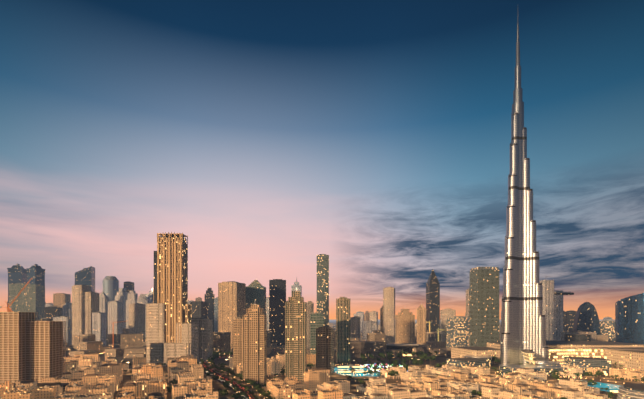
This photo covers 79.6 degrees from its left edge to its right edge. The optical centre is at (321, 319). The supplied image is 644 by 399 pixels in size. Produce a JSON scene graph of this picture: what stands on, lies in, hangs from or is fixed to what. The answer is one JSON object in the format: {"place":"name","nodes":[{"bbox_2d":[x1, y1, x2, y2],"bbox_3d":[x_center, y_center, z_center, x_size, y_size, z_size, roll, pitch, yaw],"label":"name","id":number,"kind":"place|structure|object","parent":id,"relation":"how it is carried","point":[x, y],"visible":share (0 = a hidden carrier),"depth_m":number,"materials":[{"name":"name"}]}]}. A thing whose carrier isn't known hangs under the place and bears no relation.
{"place":"outdoors","nodes":[
{"label":"outdoors","id":0,"kind":"place"},
{"bbox_2d":[9,283,44,318],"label":"tower","id":1,"kind":"structure","parent":0,"point":[30,298],"depth_m":1866.28,"materials":[{"name":"grey glass"}]},
{"bbox_2d":[53,293,70,307],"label":"building","id":2,"kind":"structure","parent":0,"point":[60,299],"depth_m":2286.55,"materials":[{"name":"grey concrete"}]},
{"bbox_2d":[108,301,121,333],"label":"tower","id":3,"kind":"structure","parent":0,"point":[114,311],"depth_m":1783.90,"materials":[{"name":"grey concrete"}]},
{"bbox_2d":[126,290,137,327],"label":"tower","id":4,"kind":"structure","parent":0,"point":[132,296],"depth_m":1985.01,"materials":[{"name":"grey"}]},
{"bbox_2d":[129,303,144,341],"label":"tower","id":5,"kind":"structure","parent":0,"point":[136,318],"depth_m":1684.60,"materials":[{"name":"grey"}]},
{"bbox_2d":[137,294,148,336],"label":"tower","id":6,"kind":"structure","parent":0,"point":[142,299],"depth_m":1986.17,"materials":[{"name":"grey concrete"}]},
{"bbox_2d":[205,285,213,331],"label":"tower","id":7,"kind":"structure","parent":0,"point":[209,296],"depth_m":2182.37,"materials":[{"name":"grey glass"}]},
{"bbox_2d":[233,317,242,371],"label":"tower","id":8,"kind":"structure","parent":0,"point":[238,341],"depth_m":799.94,"materials":[{"name":"grey concrete"}]},
{"bbox_2d":[243,305,266,383],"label":"tower","id":9,"kind":"structure","parent":0,"point":[255,343],"depth_m":647.31,"materials":[{"name":"grey"}]},
{"bbox_2d":[310,312,323,353],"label":"tower","id":10,"kind":"structure","parent":0,"point":[316,319],"depth_m":874.77,"materials":[{"name":"grey"}]},
{"bbox_2d":[316,326,333,374],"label":"tower","id":11,"kind":"structure","parent":0,"point":[324,346],"depth_m":758.30,"materials":[{"name":"grey"}]},
{"bbox_2d":[63,320,612,367],"bbox_3d":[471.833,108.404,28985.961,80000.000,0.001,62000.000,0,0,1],"label":"ground","id":12,"kind":"structure","parent":0,"point":[438,360],"depth_m":1047.10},
{"bbox_2d":[7,264,26,306],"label":"tower","id":13,"kind":"structure","parent":12,"relation":"on","point":[17,273],"depth_m":2388.99,"materials":[{"name":"blue"}]},
{"bbox_2d":[26,264,45,303],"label":"tower","id":14,"kind":"structure","parent":12,"relation":"on","point":[36,272],"depth_m":2399.37,"materials":[{"name":"blue"}]},
{"bbox_2d":[45,306,61,318],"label":"building","id":15,"kind":"structure","parent":12,"relation":"on","point":[51,312],"depth_m":1786.49,"materials":[{"name":"grey glass"}]},
{"bbox_2d":[53,316,71,344],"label":"tower","id":16,"kind":"structure","parent":12,"relation":"on","point":[67,319],"depth_m":1483.29,"materials":[{"name":"grey"}]},
{"bbox_2d":[62,303,71,316],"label":"building","id":17,"kind":"structure","parent":12,"relation":"on","point":[67,309],"depth_m":1986.79,"materials":[{"name":"grey"}]},
{"bbox_2d":[72,285,90,344],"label":"tower","id":18,"kind":"structure","parent":12,"relation":"on","point":[78,291],"depth_m":1485.15,"materials":[{"name":"grey concrete"}]},
{"bbox_2d":[75,266,94,291],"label":"tower","id":19,"kind":"structure","parent":12,"relation":"on","point":[85,276],"depth_m":2279.36,"materials":[{"name":"blue"}]},
{"bbox_2d":[84,292,98,333],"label":"tower","id":20,"kind":"structure","parent":12,"relation":"on","point":[91,302],"depth_m":1485.95,"materials":[{"name":"grey"}]},
{"bbox_2d":[92,312,105,345],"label":"tower","id":21,"kind":"structure","parent":12,"relation":"on","point":[99,325],"depth_m":1485.45,"materials":[{"name":"grey concrete"}]},
{"bbox_2d":[99,292,108,334],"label":"tower","id":22,"kind":"structure","parent":12,"relation":"on","point":[103,302],"depth_m":1997.61,"materials":[{"name":"grey concrete"}]},
{"bbox_2d":[103,276,118,301],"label":"tower","id":23,"kind":"structure","parent":12,"relation":"on","point":[110,287],"depth_m":2175.88,"materials":[{"name":"grey metal"}]},
{"bbox_2d":[115,287,127,327],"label":"tower","id":24,"kind":"structure","parent":12,"relation":"on","point":[121,296],"depth_m":2085.64,"materials":[{"name":"grey"}]},
{"bbox_2d":[190,301,207,318],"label":"tower","id":25,"kind":"structure","parent":12,"relation":"on","point":[199,309],"depth_m":1677.27,"materials":[{"name":"grey glass"}]},
{"bbox_2d":[192,318,212,362],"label":"tower","id":26,"kind":"structure","parent":12,"relation":"on","point":[205,339],"depth_m":973.23,"materials":[{"name":"grey glass"}]},
{"bbox_2d":[214,297,217,331],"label":"tower","id":27,"kind":"structure","parent":12,"relation":"on","point":[216,314],"depth_m":1977.63,"materials":[{"name":"grey"}]},
{"bbox_2d":[218,281,245,351],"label":"tower","id":28,"kind":"structure","parent":12,"relation":"on","point":[231,301],"depth_m":1267.89,"materials":[{"name":"grey concrete"}]},
{"bbox_2d":[246,280,265,314],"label":"tower","id":29,"kind":"structure","parent":12,"relation":"on","point":[255,292],"depth_m":1368.47,"materials":[{"name":"grey"}]},
{"bbox_2d":[269,279,285,345],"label":"tower","id":30,"kind":"structure","parent":12,"relation":"on","point":[277,294],"depth_m":1461.00,"materials":[{"name":"grey"}]},
{"bbox_2d":[306,301,313,348],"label":"tower","id":31,"kind":"structure","parent":12,"relation":"on","point":[310,307],"depth_m":1180.21,"materials":[{"name":"grey"}]},
{"bbox_2d":[317,254,328,325],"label":"tower","id":32,"kind":"structure","parent":12,"relation":"on","point":[322,283],"depth_m":1371.61,"materials":[{"name":"grey glass"}]},
{"bbox_2d":[63,322,607,358],"bbox_3d":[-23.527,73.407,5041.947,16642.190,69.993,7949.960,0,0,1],"label":"buildings","id":33,"kind":"structure","parent":12,"relation":"on","point":[132,345],"depth_m":1163.72,"materials":[{"name":"beige concrete"}]},
{"bbox_2d":[350,316,360,341],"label":"tower","id":34,"kind":"structure","parent":12,"relation":"on","point":[355,326],"depth_m":1470.43,"materials":[{"name":"grey glass"}]},
{"bbox_2d":[362,320,375,340],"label":"tower","id":35,"kind":"structure","parent":12,"relation":"on","point":[368,326],"depth_m":1766.48,"materials":[{"name":"grey concrete"}]},
{"bbox_2d":[383,287,394,343],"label":"tower","id":36,"kind":"structure","parent":12,"relation":"on","point":[389,312],"depth_m":1465.12,"materials":[{"name":"grey concrete"}]},
{"bbox_2d":[386,343,419,355],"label":"opera house","id":37,"kind":"structure","parent":12,"relation":"on","point":[407,347],"depth_m":1135.93,"materials":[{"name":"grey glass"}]},
{"bbox_2d":[395,309,414,343],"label":"tower","id":38,"kind":"structure","parent":12,"relation":"on","point":[404,325],"depth_m":1262.70,"materials":[{"name":"grey concrete"}]},
{"bbox_2d":[417,304,425,344],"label":"tower","id":39,"kind":"structure","parent":12,"relation":"on","point":[421,323],"depth_m":1466.10,"materials":[{"name":"grey concrete"}]},
{"bbox_2d":[426,269,439,331],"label":"tower","id":40,"kind":"structure","parent":12,"relation":"on","point":[433,300],"depth_m":1661.45,"materials":[{"name":"blue"}]},
{"bbox_2d":[440,309,455,341],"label":"tower","id":41,"kind":"structure","parent":12,"relation":"on","point":[446,313],"depth_m":1461.53,"materials":[{"name":"grey"}]},
{"bbox_2d":[466,289,469,316],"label":"slim tower","id":42,"kind":"structure","parent":12,"relation":"on","point":[468,303],"depth_m":1422.36,"materials":[{"name":"grey"}]},
{"bbox_2d":[470,267,498,346],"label":"skyscraper","id":43,"kind":"structure","parent":12,"relation":"on","point":[484,305],"depth_m":1058.86,"materials":[{"name":"metal"}]},
{"bbox_2d":[451,334,643,369],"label":"shopping mall","id":44,"kind":"structure","parent":12,"relation":"on","point":[628,355],"depth_m":913.92,"materials":[{"name":"beige"}]},
{"bbox_2d":[539,276,573,339],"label":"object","id":45,"kind":"structure","parent":12,"relation":"on","point":[552,305],"depth_m":1262.67,"materials":[{"name":"metal"}]},
{"bbox_2d":[561,331,596,340],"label":"building","id":46,"kind":"structure","parent":12,"relation":"on","point":[593,336],"depth_m":1193.79,"materials":[{"name":"grey concrete"}]},
{"bbox_2d":[573,302,600,334],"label":"building","id":47,"kind":"structure","parent":12,"relation":"on","point":[586,318],"depth_m":1460.85,"materials":[{"name":"blue glass"}]},
{"bbox_2d":[599,320,614,341],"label":"building","id":48,"kind":"structure","parent":12,"relation":"on","point":[607,327],"depth_m":1428.89,"materials":[{"name":"grey"}]},
{"bbox_2d":[615,293,643,343],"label":"building","id":49,"kind":"structure","parent":12,"relation":"on","point":[629,319],"depth_m":1096.88,"materials":[{"name":"blue glass"}]},
{"bbox_2d":[336,297,349,362],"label":"tower","id":50,"kind":"structure","parent":0,"point":[343,329],"depth_m":970.89,"materials":[{"name":"grey"}]},
{"bbox_2d":[114,365,643,398],"bbox_3d":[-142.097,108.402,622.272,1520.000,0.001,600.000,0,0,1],"label":"trees","id":51,"kind":"object","parent":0,"point":[604,378],"depth_m":686.63,"materials":[{"name":"green plant"}]},
{"bbox_2d":[0,380,13,398],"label":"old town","id":52,"kind":"object","parent":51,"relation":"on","point":[6,386],"visible":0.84,"depth_m":506.53,"materials":[{"name":"brown concrete"}]},
{"bbox_2d":[0,312,37,382],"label":"tower","id":53,"kind":"structure","parent":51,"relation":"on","point":[12,346],"depth_m":579.74,"materials":[{"name":"grey concrete"}]},
{"bbox_2d":[3,385,55,398],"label":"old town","id":54,"kind":"object","parent":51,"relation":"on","point":[46,392],"visible":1,"depth_m":457.11,"materials":[{"name":"brown"}]},
{"bbox_2d":[12,380,62,395],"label":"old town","id":55,"kind":"object","parent":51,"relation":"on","point":[31,384],"visible":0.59,"depth_m":502.00,"materials":[{"name":"brown"}]},
{"bbox_2d":[25,321,65,382],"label":"tower","id":56,"kind":"structure","parent":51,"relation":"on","point":[44,348],"depth_m":595.01,"materials":[{"name":"grey"}]},
{"bbox_2d":[42,368,83,382],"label":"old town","id":57,"kind":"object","parent":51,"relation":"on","point":[73,375],"visible":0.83,"depth_m":617.66,"materials":[{"name":"brown"}]},
{"bbox_2d":[63,357,78,371],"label":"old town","id":58,"kind":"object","parent":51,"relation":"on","point":[71,364],"visible":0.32,"depth_m":685.68,"materials":[{"name":"brown"}]},
{"bbox_2d":[66,354,94,367],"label":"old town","id":59,"kind":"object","parent":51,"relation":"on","point":[84,361],"visible":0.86,"depth_m":775.99,"materials":[{"name":"brown concrete"}]},
{"bbox_2d":[53,392,111,398],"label":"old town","id":60,"kind":"object","parent":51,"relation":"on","point":[107,395],"visible":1,"depth_m":434.75,"materials":[{"name":"brown"}]},
{"bbox_2d":[60,380,113,398],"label":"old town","id":61,"kind":"object","parent":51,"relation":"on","point":[79,389],"visible":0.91,"depth_m":473.45,"materials":[{"name":"brown concrete"}]},
{"bbox_2d":[66,375,114,393],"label":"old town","id":62,"kind":"object","parent":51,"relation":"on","point":[103,378],"visible":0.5,"depth_m":547.49,"materials":[{"name":"brown"}]},
{"bbox_2d":[82,373,118,391],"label":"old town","id":63,"kind":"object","parent":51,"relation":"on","point":[89,380],"visible":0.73,"depth_m":565.60,"materials":[{"name":"brown"}]},
{"bbox_2d":[84,363,122,382],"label":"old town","id":64,"kind":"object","parent":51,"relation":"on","point":[117,369],"visible":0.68,"depth_m":655.43,"materials":[{"name":"brown"}]},
{"bbox_2d":[116,390,164,398],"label":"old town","id":65,"kind":"object","parent":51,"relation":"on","point":[123,394],"visible":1,"depth_m":435.90,"materials":[{"name":"brown"}]},
{"bbox_2d":[123,373,160,384],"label":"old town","id":66,"kind":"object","parent":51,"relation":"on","point":[143,377],"visible":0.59,"depth_m":565.90,"materials":[{"name":"brown concrete"}]},
{"bbox_2d":[122,379,166,398],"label":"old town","id":67,"kind":"object","parent":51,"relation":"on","point":[143,389],"visible":0.79,"depth_m":500.03,"materials":[{"name":"brown concrete"}]},
{"bbox_2d":[131,363,162,380],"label":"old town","id":68,"kind":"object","parent":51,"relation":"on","point":[155,371],"visible":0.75,"depth_m":610.28,"materials":[{"name":"brown concrete"}]},
{"bbox_2d":[146,232,197,365],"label":"skyscraper","id":69,"kind":"structure","parent":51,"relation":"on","point":[171,330],"depth_m":907.74,"materials":[{"name":"beige concrete"}]},
{"bbox_2d":[168,360,190,382],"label":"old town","id":70,"kind":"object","parent":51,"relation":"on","point":[184,365],"visible":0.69,"depth_m":692.48,"materials":[{"name":"brown concrete"}]},
{"bbox_2d":[171,364,203,383],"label":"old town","id":71,"kind":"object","parent":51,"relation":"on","point":[197,370],"visible":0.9,"depth_m":628.13,"materials":[{"name":"brown concrete"}]},
{"bbox_2d":[172,376,211,398],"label":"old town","id":72,"kind":"object","parent":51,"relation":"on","point":[186,386],"visible":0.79,"depth_m":509.67,"materials":[{"name":"brown concrete"}]},
{"bbox_2d":[178,372,209,383],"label":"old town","id":73,"kind":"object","parent":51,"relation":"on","point":[182,377],"visible":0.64,"depth_m":564.34,"materials":[{"name":"brown concrete"}]},
{"bbox_2d":[175,382,218,398],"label":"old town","id":74,"kind":"object","parent":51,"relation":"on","point":[202,390],"visible":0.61,"depth_m":456.48,"materials":[{"name":"brown concrete"}]},
{"bbox_2d":[185,391,234,398],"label":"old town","id":75,"kind":"object","parent":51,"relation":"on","point":[196,395],"visible":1,"depth_m":415.59,"materials":[{"name":"brown"}]},
{"bbox_2d":[200,350,282,398],"bbox_3d":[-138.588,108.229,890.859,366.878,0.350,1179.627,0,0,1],"label":"boulevard","id":76,"kind":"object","parent":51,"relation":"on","point":[241,390],"visible":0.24,"depth_m":654.43,"materials":[{"name":"grey asphalt"}]},
{"bbox_2d":[237,361,270,376],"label":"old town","id":77,"kind":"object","parent":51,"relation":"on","point":[239,368],"visible":0.15,"depth_m":729.03,"materials":[{"name":"brown concrete"}]},
{"bbox_2d":[270,358,284,375],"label":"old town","id":78,"kind":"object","parent":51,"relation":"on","point":[276,366],"visible":0.66,"depth_m":747.20,"materials":[{"name":"brown concrete"}]},
{"bbox_2d":[266,376,304,390],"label":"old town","id":79,"kind":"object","parent":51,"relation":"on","point":[299,384],"visible":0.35,"depth_m":573.10,"materials":[{"name":"brown concrete"}]},
{"bbox_2d":[269,378,306,398],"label":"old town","id":80,"kind":"object","parent":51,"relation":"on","point":[285,388],"visible":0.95,"depth_m":512.91,"materials":[{"name":"brown concrete"}]},
{"bbox_2d":[285,291,306,381],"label":"tower","id":81,"kind":"structure","parent":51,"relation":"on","point":[295,335],"depth_m":673.99,"materials":[{"name":"grey concrete"}]},
{"bbox_2d":[307,353,315,369],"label":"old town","id":82,"kind":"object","parent":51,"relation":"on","point":[311,358],"visible":0.2,"depth_m":832.30,"materials":[{"name":"brown concrete"}]},
{"bbox_2d":[299,368,329,392],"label":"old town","id":83,"kind":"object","parent":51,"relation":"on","point":[314,377],"visible":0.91,"depth_m":574.79,"materials":[{"name":"brown"}]},
{"bbox_2d":[288,383,342,398],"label":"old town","id":84,"kind":"object","parent":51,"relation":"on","point":[334,392],"visible":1,"depth_m":446.05,"materials":[{"name":"brown concrete"}]},
{"bbox_2d":[317,380,349,392],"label":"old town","id":85,"kind":"object","parent":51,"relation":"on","point":[344,386],"visible":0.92,"depth_m":549.79,"materials":[{"name":"brown"}]},
{"bbox_2d":[343,393,387,398],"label":"building","id":86,"kind":"structure","parent":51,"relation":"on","point":[373,396],"depth_m":484.64,"materials":[{"name":"brown concrete"}]},
{"bbox_2d":[356,377,393,394],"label":"building","id":87,"kind":"structure","parent":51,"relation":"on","point":[364,389],"depth_m":575.29,"materials":[{"name":"brown concrete"}]},
{"bbox_2d":[380,367,405,378],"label":"building","id":88,"kind":"structure","parent":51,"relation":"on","point":[398,369],"depth_m":729.52,"materials":[{"name":"brown"}]},
{"bbox_2d":[372,383,426,398],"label":"building","id":89,"kind":"structure","parent":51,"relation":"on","point":[400,392],"depth_m":494.98,"materials":[{"name":"brown concrete"}]},
{"bbox_2d":[389,379,423,389],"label":"building","id":90,"kind":"structure","parent":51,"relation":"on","point":[415,384],"depth_m":584.26,"materials":[{"name":"brown concrete"}]},
{"bbox_2d":[400,368,438,381],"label":"building","id":91,"kind":"structure","parent":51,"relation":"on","point":[412,375],"depth_m":662.18,"materials":[{"name":"brown concrete"}]},
{"bbox_2d":[402,394,454,398],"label":"building","id":92,"kind":"structure","parent":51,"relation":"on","point":[429,396],"depth_m":441.97,"materials":[{"name":"brown"}]},
{"bbox_2d":[425,364,454,375],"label":"building","id":93,"kind":"structure","parent":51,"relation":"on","point":[439,371],"depth_m":683.38,"materials":[{"name":"brown concrete"}]},
{"bbox_2d":[422,372,463,385],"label":"building","id":94,"kind":"structure","parent":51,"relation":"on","point":[443,379],"depth_m":616.71,"materials":[{"name":"brown concrete"}]},
{"bbox_2d":[419,381,468,395],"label":"building","id":95,"kind":"structure","parent":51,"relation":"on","point":[433,388],"depth_m":530.00,"materials":[{"name":"brown concrete"}]},
{"bbox_2d":[447,381,478,395],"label":"building","id":96,"kind":"structure","parent":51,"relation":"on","point":[469,386],"depth_m":551.79,"materials":[{"name":"brown concrete"}]},
{"bbox_2d":[452,365,489,376],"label":"building","id":97,"kind":"structure","parent":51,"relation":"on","point":[476,371],"depth_m":716.71,"materials":[{"name":"brown concrete"}]},
{"bbox_2d":[451,372,496,383],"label":"building","id":98,"kind":"structure","parent":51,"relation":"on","point":[466,377],"depth_m":636.08,"materials":[{"name":"brown concrete"}]},
{"bbox_2d":[446,391,502,398],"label":"building","id":99,"kind":"structure","parent":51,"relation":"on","point":[460,395],"depth_m":481.75,"materials":[{"name":"brown"}]},
{"bbox_2d":[479,377,521,390],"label":"building","id":100,"kind":"structure","parent":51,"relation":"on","point":[502,383],"depth_m":582.79,"materials":[{"name":"brown"}]},
{"bbox_2d":[481,385,531,398],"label":"building","id":101,"kind":"structure","parent":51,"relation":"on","point":[490,391],"depth_m":487.28,"materials":[{"name":"brown concrete"}]},
{"bbox_2d":[508,367,546,381],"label":"building","id":102,"kind":"structure","parent":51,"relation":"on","point":[542,376],"depth_m":677.04,"materials":[{"name":"brown concrete"}]},
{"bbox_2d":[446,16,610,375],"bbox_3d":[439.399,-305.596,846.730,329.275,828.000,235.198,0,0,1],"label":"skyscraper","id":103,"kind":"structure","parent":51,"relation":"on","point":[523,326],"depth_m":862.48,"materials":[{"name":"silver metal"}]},
{"bbox_2d":[512,374,544,383],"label":"building","id":104,"kind":"structure","parent":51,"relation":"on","point":[524,378],"depth_m":610.75,"materials":[{"name":"brown concrete"}]},
{"bbox_2d":[518,394,552,398],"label":"building","id":105,"kind":"structure","parent":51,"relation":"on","point":[526,396],"depth_m":448.32,"materials":[{"name":"brown concrete"}]},
{"bbox_2d":[508,379,564,398],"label":"building","id":106,"kind":"structure","parent":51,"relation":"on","point":[548,390],"depth_m":522.53,"materials":[{"name":"brown concrete"}]},
{"bbox_2d":[558,364,582,378],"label":"building","id":107,"kind":"structure","parent":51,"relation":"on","point":[570,370],"depth_m":717.92,"materials":[{"name":"brown concrete"}]},
{"bbox_2d":[553,378,599,392],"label":"building","id":108,"kind":"structure","parent":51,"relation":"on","point":[571,383],"depth_m":553.56,"materials":[{"name":"brown concrete"}]},
{"bbox_2d":[554,385,611,398],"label":"building","id":109,"kind":"structure","parent":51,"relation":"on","point":[580,392],"depth_m":480.35,"materials":[{"name":"brown concrete"}]},
{"bbox_2d":[609,367,643,381],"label":"building","id":110,"kind":"structure","parent":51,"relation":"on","point":[627,374],"depth_m":694.93,"materials":[{"name":"brown concrete"}]},
{"bbox_2d":[617,383,643,398],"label":"building","id":111,"kind":"structure","parent":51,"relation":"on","point":[632,391],"depth_m":418.92,"materials":[{"name":"white"}]},
{"bbox_2d":[446,316,469,347],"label":"building","id":112,"kind":"structure","parent":0,"point":[457,331],"depth_m":1303.19,"materials":[{"name":"grey glass"}]},
{"bbox_2d":[334,365,622,391],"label":"water","id":113,"kind":"structure","parent":0,"point":[612,387],"depth_m":745.18,"materials":[{"name":"liquid"}]},
{"bbox_2d":[566,310,576,330],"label":"tower","id":114,"kind":"structure","parent":0,"point":[570,316],"depth_m":1756.53,"materials":[{"name":"grey"}]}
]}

